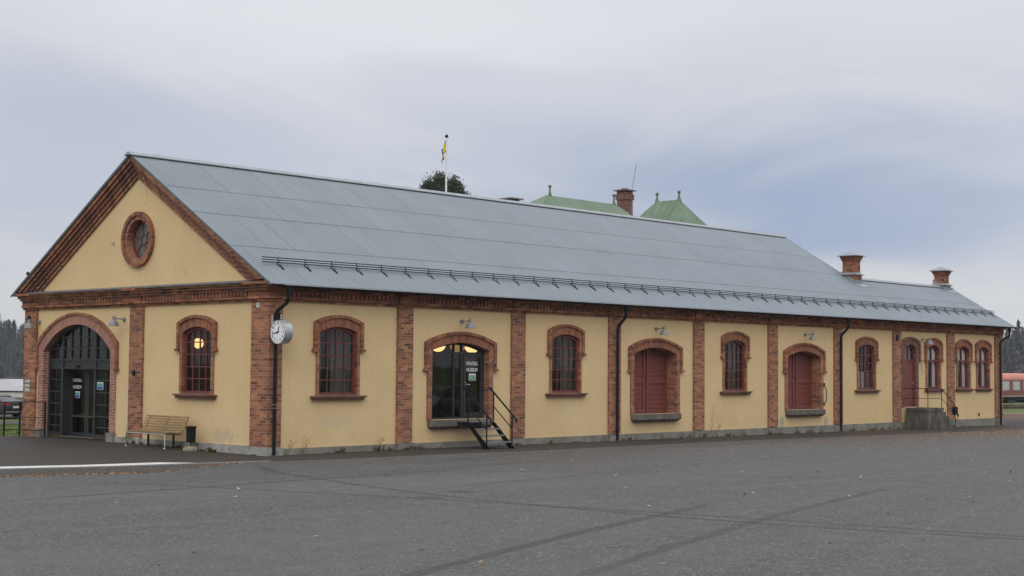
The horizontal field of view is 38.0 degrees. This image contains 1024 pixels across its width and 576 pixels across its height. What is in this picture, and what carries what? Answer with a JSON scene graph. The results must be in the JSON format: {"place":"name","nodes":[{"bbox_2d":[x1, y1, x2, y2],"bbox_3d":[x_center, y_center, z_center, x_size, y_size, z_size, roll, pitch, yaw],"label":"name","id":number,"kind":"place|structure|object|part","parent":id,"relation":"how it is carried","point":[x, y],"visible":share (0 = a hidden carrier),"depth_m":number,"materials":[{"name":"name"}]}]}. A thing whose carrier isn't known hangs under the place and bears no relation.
{"place":"outdoors","nodes":[
{"label":"outdoors","id":0,"kind":"place"},
{"bbox_2d":[0,423,21,435],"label":"grass","id":1,"kind":"structure","parent":0,"point":[13,426],"depth_m":51.97,"materials":[{"name":"green plant"}]},
{"bbox_2d":[0,399,22,423],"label":"street","id":2,"kind":"structure","parent":0,"point":[9,416],"depth_m":90.37,"materials":[{"name":"grey asphalt"}]},
{"bbox_2d":[0,393,22,417],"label":"parked car","id":3,"kind":"object","parent":2,"relation":"on","point":[12,408],"visible":0.66,"depth_m":90.62,"materials":[{"name":"black paint"}]},
{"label":"window","id":4,"kind":"part","parent":3,"relation":"part of","materials":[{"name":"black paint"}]},
{"bbox_2d":[0,429,1023,575],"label":"asphalt yard","id":5,"kind":"structure","parent":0,"point":[568,513],"depth_m":23.35,"materials":[{"name":"grey asphalt"}]},
{"bbox_2d":[0,460,268,475],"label":"kerb","id":6,"kind":"structure","parent":5,"relation":"on","point":[87,469],"depth_m":33.31,"materials":[{"name":"stone"}]},
{"bbox_2d":[409,496,441,498],"bbox_3d":[-1.515,3.685,26.128,0.600,0.001,0.600,-2,-4,43],"label":"manhole cover","id":7,"kind":"object","parent":5,"relation":"on","point":[425,497],"visible":1,"depth_m":26.17,"materials":[{"name":"metal"}]},
{"bbox_2d":[446,490,474,492],"bbox_3d":[-0.955,3.764,27.532,0.540,0.001,0.540,-2,-4,43],"label":"manhole cover","id":8,"kind":"object","parent":5,"relation":"on","point":[461,491],"visible":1,"depth_m":27.51,"materials":[{"name":"metal"}]},
{"bbox_2d":[2,427,1023,568],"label":"fallen leaves","id":9,"kind":"object","parent":5,"relation":"on","point":[578,469],"visible":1,"depth_m":34.86,"materials":[{"name":"brown plant"}]},
{"bbox_2d":[0,419,1023,466],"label":"pavement","id":10,"kind":"structure","parent":0,"point":[20,450],"depth_m":39.69,"materials":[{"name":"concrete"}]},
{"bbox_2d":[0,401,45,436],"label":"railing","id":11,"kind":"object","parent":10,"relation":"on","point":[19,428],"visible":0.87,"depth_m":45.94,"materials":[{"name":"black metal"}]},
{"bbox_2d":[0,462,175,467],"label":"white edge line","id":12,"kind":"object","parent":10,"relation":"on","point":[88,465],"visible":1,"depth_m":33.60,"materials":[{"name":"paint"}]},
{"bbox_2d":[125,415,189,448],"bbox_3d":[-9.612,3.880,40.236,2.020,0.838,0.721,-2,-4,43],"label":"park bench","id":13,"kind":"object","parent":10,"relation":"on","point":[158,431],"visible":1,"depth_m":40.28,"materials":[{"name":"brown wood"}]},
{"bbox_2d":[183,446,197,450],"bbox_3d":[-8.501,4.253,39.401,0.396,0.147,0.421,-2,-4,43],"label":"boulder","id":14,"kind":"object","parent":10,"relation":"on","point":[190,448],"visible":0.98,"depth_m":39.27,"materials":[{"name":"beige stone"}]},
{"bbox_2d":[185,426,196,445],"bbox_3d":[-8.505,3.954,39.410,0.317,0.605,0.320,-2,-4,43],"label":"litter bin","id":15,"kind":"object","parent":14,"relation":"on","point":[190,434],"visible":1,"depth_m":39.31,"materials":[{"name":"black metal"}]},
{"bbox_2d":[456,387,516,449],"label":"metal steps","id":16,"kind":"structure","parent":10,"relation":"on","point":[507,442],"depth_m":42.24,"materials":[{"name":"black metal"}]},
{"bbox_2d":[10,151,1016,460],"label":"station building","id":17,"kind":"structure","parent":10,"relation":"on","point":[374,293],"depth_m":45.27,"materials":[{"name":"paint"}]},
{"bbox_2d":[25,380,29,391],"bbox_3d":[-14.986,3.029,45.983,0.260,0.370,0.023,-2,-4,43],"label":"pilaster sign","id":18,"kind":"object","parent":17,"relation":"attached to","point":[27,385],"visible":1,"depth_m":45.95,"materials":[{"name":"white metal"}]},
{"bbox_2d":[24,319,40,328],"bbox_3d":[-14.701,1.101,45.596,0.310,0.285,0.513,-2,-4,43],"label":"wall lamp","id":19,"kind":"object","parent":17,"relation":"attached to","point":[29,325],"visible":1,"depth_m":45.48,"materials":[{"name":"grey metal"}]},
{"bbox_2d":[108,316,125,325],"bbox_3d":[-11.264,0.944,42.394,0.310,0.285,0.513,-2,-4,43],"label":"wall lamp","id":20,"kind":"object","parent":17,"relation":"attached to","point":[113,322],"visible":1,"depth_m":42.25,"materials":[{"name":"grey metal"}]},
{"bbox_2d":[121,211,154,266],"bbox_3d":[-10.556,-1.377,42.288,1.580,1.580,0.290,-2,-4,43],"label":"round window","id":21,"kind":"structure","parent":17,"relation":"in","point":[137,250],"depth_m":42.45,"materials":[{"name":"brown brick"}]},
{"bbox_2d":[172,315,217,398],"bbox_3d":[-8.472,1.848,40.096,1.880,2.250,0.320,-2,-4,43],"label":"window","id":22,"kind":"structure","parent":17,"relation":"in","point":[188,325],"depth_m":40.22,"materials":[{"name":"red paint"}]},
{"bbox_2d":[195,330,203,347],"bbox_3d":[-8.985,1.159,42.658,0.295,1.150,0.300,-2,-4,43],"label":"pendant lamp","id":23,"kind":"object","parent":17,"relation":"hanging from","point":[197,339],"visible":0.68,"depth_m":42.55,"materials":[{"name":"yellow glass"}]},
{"bbox_2d":[270,320,292,343],"bbox_3d":[-5.860,1.121,37.782,0.639,0.618,0.268,-2,-4,43],"label":"station clock","id":24,"kind":"object","parent":17,"relation":"attached to","point":[281,331],"visible":1,"depth_m":37.65,"materials":[{"name":"white metal"}]},
{"bbox_2d":[310,315,366,399],"bbox_3d":[-4.750,1.854,39.728,0.595,2.260,1.860,-2,-4,43],"label":"window","id":25,"kind":"structure","parent":17,"relation":"in","point":[345,351],"depth_m":40.00,"materials":[{"name":"red paint"}]},
{"bbox_2d":[434,346,445,351],"bbox_3d":[-2.212,1.329,44.608,0.473,1.170,0.480,-2,-4,43],"label":"pendant lamp","id":26,"kind":"object","parent":17,"relation":"hanging from","point":[439,349],"visible":0.2,"depth_m":44.45,"materials":[{"name":"yellow glass"}]},
{"bbox_2d":[450,345,464,351],"bbox_3d":[-1.646,1.376,45.213,0.473,1.190,0.480,-2,-4,43],"label":"pendant lamp","id":27,"kind":"object","parent":17,"relation":"hanging from","point":[457,348],"visible":0.18,"depth_m":45.01,"materials":[{"name":"brown"}]},
{"bbox_2d":[423,332,498,428],"bbox_3d":[-1.592,2.659,43.057,0.740,2.780,3.000,-2,-4,43],"label":"glazed door","id":28,"kind":"structure","parent":17,"relation":"in","point":[486,348],"depth_m":43.26,"materials":[{"name":"glass"}]},
{"bbox_2d":[460,318,474,327],"bbox_3d":[-1.275,1.018,42.903,0.513,0.285,0.310,-2,-4,43],"label":"wall lamp","id":29,"kind":"object","parent":17,"relation":"attached to","point":[470,324],"visible":1,"depth_m":42.77,"materials":[{"name":"grey metal"}]},
{"bbox_2d":[465,346,476,351],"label":"pendant lamp","id":30,"kind":"object","parent":17,"relation":"hanging from","point":[467,349],"visible":0.09,"depth_m":45.49,"materials":[{"name":"yellow glass"}]},
{"bbox_2d":[545,324,587,396],"bbox_3d":[1.558,2.266,46.481,0.595,2.260,1.880,-2,-4,43],"label":"window","id":31,"kind":"structure","parent":17,"relation":"in","point":[571,354],"depth_m":46.78,"materials":[{"name":"red paint"}]},
{"bbox_2d":[627,338,684,421],"bbox_3d":[4.683,3.068,49.773,0.740,2.780,3.000,-2,-4,43],"label":"loading door","id":32,"kind":"structure","parent":17,"relation":"in","point":[654,374],"depth_m":50.15,"materials":[{"name":"wood"}]},
{"bbox_2d":[655,326,668,334],"bbox_3d":[4.999,1.417,49.619,0.513,0.285,0.310,-2,-4,43],"label":"wall lamp","id":33,"kind":"object","parent":17,"relation":"attached to","point":[664,331],"visible":1,"depth_m":49.49,"materials":[{"name":"grey metal"}]},
{"bbox_2d":[719,331,752,394],"bbox_3d":[7.931,2.682,53.303,0.595,2.260,2.130,-2,-4,43],"label":"window","id":34,"kind":"structure","parent":17,"relation":"in","point":[742,339],"depth_m":53.51,"materials":[{"name":"red paint"}]},
{"bbox_2d":[782,343,826,416],"bbox_3d":[10.977,3.479,56.511,0.740,2.780,3.000,-2,-4,43],"label":"loading door","id":35,"kind":"structure","parent":17,"relation":"in","point":[804,375],"depth_m":56.98,"materials":[{"name":"wood"}]},
{"bbox_2d":[804,333,816,339],"bbox_3d":[11.321,1.830,56.386,0.513,0.285,0.310,-2,-4,43],"label":"wall lamp","id":36,"kind":"object","parent":17,"relation":"attached to","point":[812,336],"visible":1,"depth_m":56.26,"materials":[{"name":"grey metal"}]},
{"bbox_2d":[854,337,880,392],"bbox_3d":[14.199,3.091,60.012,0.595,2.260,2.030,-2,-4,43],"label":"window","id":37,"kind":"structure","parent":17,"relation":"in","point":[871,343],"depth_m":60.12,"materials":[{"name":"red paint"}]},
{"bbox_2d":[901,337,921,406],"bbox_3d":[16.641,3.530,62.518,0.395,2.950,1.760,-2,-4,43],"label":"door","id":38,"kind":"structure","parent":17,"relation":"in","point":[910,346],"depth_m":62.69,"materials":[{"name":"red paint"}]},
{"bbox_2d":[921,338,932,343],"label":"wall lamp","id":39,"kind":"object","parent":17,"relation":"attached to","point":[929,341],"visible":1,"depth_m":63.03,"materials":[{"name":"grey metal"}]},
{"bbox_2d":[924,338,944,391],"bbox_3d":[18.081,3.306,64.008,0.375,2.320,1.680,-2,-4,43],"label":"window","id":40,"kind":"structure","parent":17,"relation":"in","point":[933,353],"depth_m":64.30,"materials":[{"name":"red paint"}]},
{"bbox_2d":[955,339,974,391],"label":"window","id":41,"kind":"structure","parent":17,"relation":"in","point":[963,347],"depth_m":66.34,"materials":[{"name":"red paint"}]},
{"bbox_2d":[974,340,993,390],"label":"window","id":42,"kind":"structure","parent":17,"relation":"in","point":[983,348],"depth_m":67.75,"materials":[{"name":"red paint"}]},
{"bbox_2d":[127,425,970,455],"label":"weeds","id":43,"kind":"object","parent":10,"relation":"on","point":[209,450],"visible":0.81,"depth_m":41.71,"materials":[{"name":"green plant"}]},
{"bbox_2d":[904,388,955,433],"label":"concrete steps","id":44,"kind":"structure","parent":10,"relation":"on","point":[926,418],"depth_m":61.62,"materials":[{"name":"grey concrete"}]},
{"bbox_2d":[952,406,957,419],"bbox_3d":[18.782,5.320,62.986,0.140,0.620,0.382,-2,-4,43],"label":"letter box","id":45,"kind":"object","parent":44,"relation":"attached to","point":[954,410],"visible":1,"depth_m":62.89,"materials":[{"name":"black metal"}]},
{"bbox_2d":[0,371,1023,435],"bbox_3d":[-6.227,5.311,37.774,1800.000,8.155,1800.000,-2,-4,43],"label":"ground","id":46,"kind":"structure","parent":0,"point":[1013,412],"depth_m":93.61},
{"bbox_2d":[0,379,22,398],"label":"shed","id":47,"kind":"structure","parent":46,"relation":"on","point":[13,388],"depth_m":233.37,"materials":[{"name":"white paint"}]},
{"bbox_2d":[0,314,24,378],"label":"distant wood","id":48,"kind":"object","parent":46,"relation":"on","point":[11,355],"visible":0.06,"depth_m":474.43,"materials":[{"name":"plant"}]},
{"bbox_2d":[418,170,470,194],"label":"pine tree","id":49,"kind":"object","parent":46,"relation":"on","point":[454,185],"visible":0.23,"depth_m":149.42,"materials":[{"name":"green plant"}]},
{"bbox_2d":[441,134,447,191],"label":"flagpole","id":50,"kind":"object","parent":46,"relation":"on","point":[444,150],"visible":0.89,"depth_m":74.95,"materials":[{"name":"white metal"}]},
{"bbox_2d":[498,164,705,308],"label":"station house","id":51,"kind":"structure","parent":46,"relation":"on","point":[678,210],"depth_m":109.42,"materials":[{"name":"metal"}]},
{"bbox_2d":[1002,319,1023,372],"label":"distant wood","id":52,"kind":"object","parent":46,"relation":"on","point":[1013,354],"visible":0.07,"depth_m":419.36,"materials":[{"name":"plant"}]},
{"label":"track bed","id":53,"kind":"structure","parent":46,"relation":"on","visible":0},
{"bbox_2d":[1003,404,1023,406],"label":"railway track","id":54,"kind":"structure","parent":53,"relation":"on","point":[1012,405],"depth_m":158.45,"materials":[{"name":"metal"}]},
{"bbox_2d":[1002,371,1023,402],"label":"railway carriage","id":55,"kind":"object","parent":54,"relation":"on","point":[1013,387],"visible":0.31,"depth_m":157.09,"materials":[{"name":"red metal"}]},
{"bbox_2d":[1003,381,1008,390],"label":"window","id":56,"kind":"structure","parent":55,"relation":"in","point":[1005,383],"depth_m":155.45,"materials":[{"name":"grey glass"}]},
{"bbox_2d":[1013,381,1019,389],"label":"window","id":57,"kind":"structure","parent":55,"relation":"in","point":[1016,384],"depth_m":157.29,"materials":[{"name":"grey glass"}]},
{"bbox_2d":[0,0,1023,342],"label":"sky","id":58,"kind":"structure","parent":0,"point":[890,133],"materials":[{"name":"grey"}]}
]}

